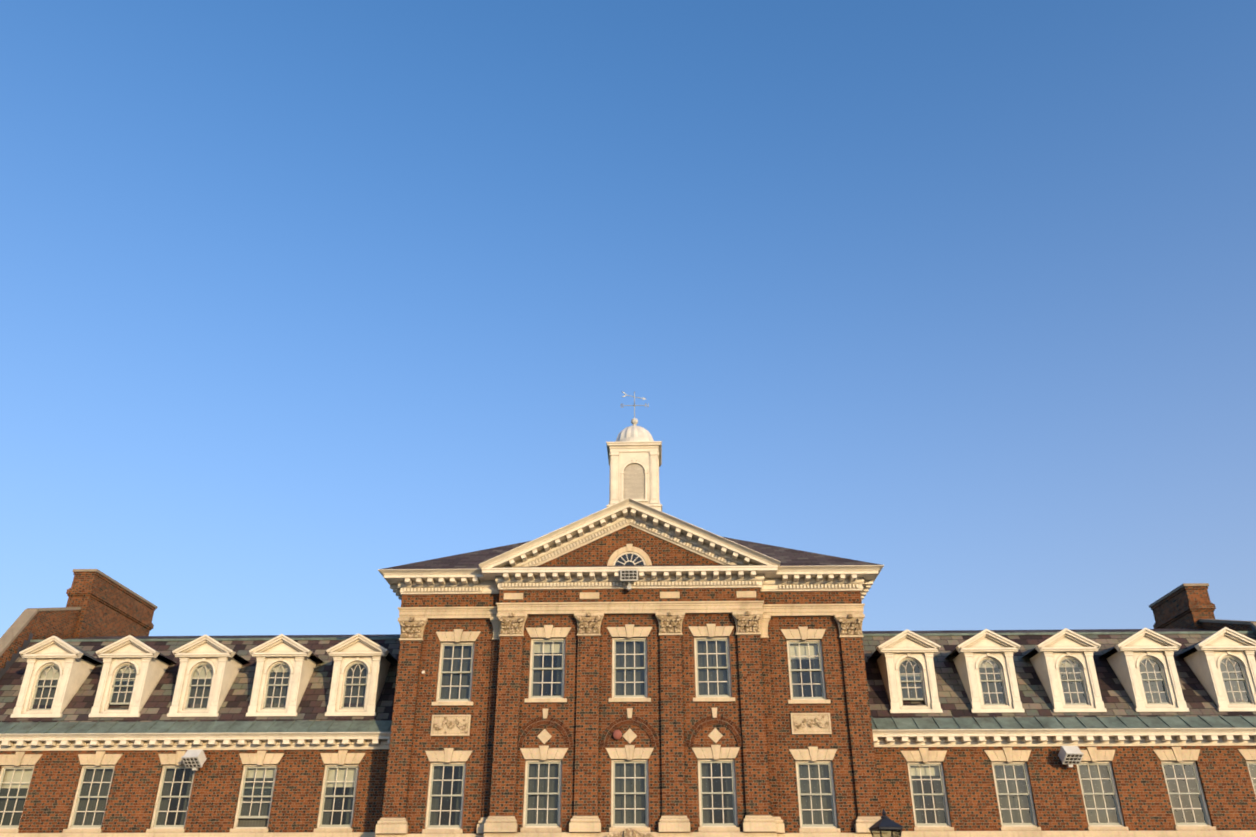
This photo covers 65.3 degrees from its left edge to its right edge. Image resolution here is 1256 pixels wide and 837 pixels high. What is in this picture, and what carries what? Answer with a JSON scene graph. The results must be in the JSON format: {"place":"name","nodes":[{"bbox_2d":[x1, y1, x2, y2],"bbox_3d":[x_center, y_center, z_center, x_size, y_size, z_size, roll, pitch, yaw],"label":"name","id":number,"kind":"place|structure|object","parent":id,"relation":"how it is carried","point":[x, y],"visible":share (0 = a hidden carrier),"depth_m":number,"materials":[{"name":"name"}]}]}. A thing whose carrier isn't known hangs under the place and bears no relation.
{"place":"outdoors","nodes":[
{"label":"outdoors","id":0,"kind":"place"},
{"bbox_2d":[0,0,1255,637],"label":"sky","id":1,"kind":"structure","parent":0,"point":[301,301],"materials":[{"name":"blue"}]},
{"bbox_2d":[1058,746,1083,767],"bbox_3d":[13.102,9.994,29.006,0.540,0.577,0.518,4,-27,-7],"label":"flood light","id":2,"kind":"object","parent":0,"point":[1069,756],"visible":1,"depth_m":28.92,"materials":[{"name":"grey"}]},
{"bbox_3d":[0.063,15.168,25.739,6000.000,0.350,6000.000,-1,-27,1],"label":"ground","id":3,"kind":"structure","parent":0,"visible":0},
{"bbox_2d":[0,525,1255,833],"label":"brick walls","id":4,"kind":"structure","parent":3,"relation":"on","point":[672,725],"depth_m":29.09,"materials":[{"name":"brown brick"}]},
{"bbox_2d":[612,730,621,739],"bbox_3d":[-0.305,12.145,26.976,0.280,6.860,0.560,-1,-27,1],"label":"alarm bell","id":5,"kind":"object","parent":4,"relation":"attached to","point":[617,734],"visible":0.98,"depth_m":28.24,"materials":[{"name":"red metal"}]},
{"bbox_2d":[0,498,1255,750],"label":"white trim","id":6,"kind":"structure","parent":4,"relation":"attached to","point":[740,566],"depth_m":30.64,"materials":[{"name":"paint"}]},
{"bbox_2d":[0,537,1255,734],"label":"roofs","id":7,"kind":"structure","parent":6,"relation":"on","point":[1121,713],"depth_m":31.14,"materials":[{"name":"stone"}]},
{"bbox_2d":[606,437,661,510],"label":"cupola","id":8,"kind":"object","parent":7,"relation":"on","point":[635,463],"visible":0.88,"depth_m":40.28,"materials":[{"name":"white paint"}]},
{"bbox_2d":[615,391,653,441],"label":"dome with weathervane","id":9,"kind":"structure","parent":8,"relation":"on","point":[634,430],"depth_m":41.53,"materials":[{"name":"white metal"}]},
{"bbox_2d":[620,569,637,589],"bbox_3d":[0.039,4.899,29.981,0.540,0.601,0.444,-1,-27,1],"label":"floodlight","id":10,"kind":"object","parent":6,"relation":"on","point":[628,575],"depth_m":29.87,"materials":[{"name":"grey"}]},
{"bbox_2d":[0,552,1255,828],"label":"windows","id":11,"kind":"structure","parent":4,"relation":"in","point":[630,794],"depth_m":29.52,"materials":[{"name":"glass"}]},
{"bbox_2d":[0,544,1255,836],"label":"stone trim","id":12,"kind":"structure","parent":4,"relation":"attached to","point":[752,618],"depth_m":29.24,"materials":[{"name":"stone"}]},
{"bbox_2d":[181,749,206,770],"bbox_3d":[-13.126,10.322,29.651,0.540,0.577,0.518,-5,-27,10],"label":"flood light","id":13,"kind":"object","parent":12,"relation":"attached to","point":[194,760],"visible":1,"depth_m":29.57,"materials":[{"name":"grey"}]},
{"bbox_2d":[868,808,902,836],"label":"lamp post","id":14,"kind":"object","parent":3,"relation":"on","point":[884,823],"visible":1,"depth_m":18.56,"materials":[{"name":"black metal"}]}
]}

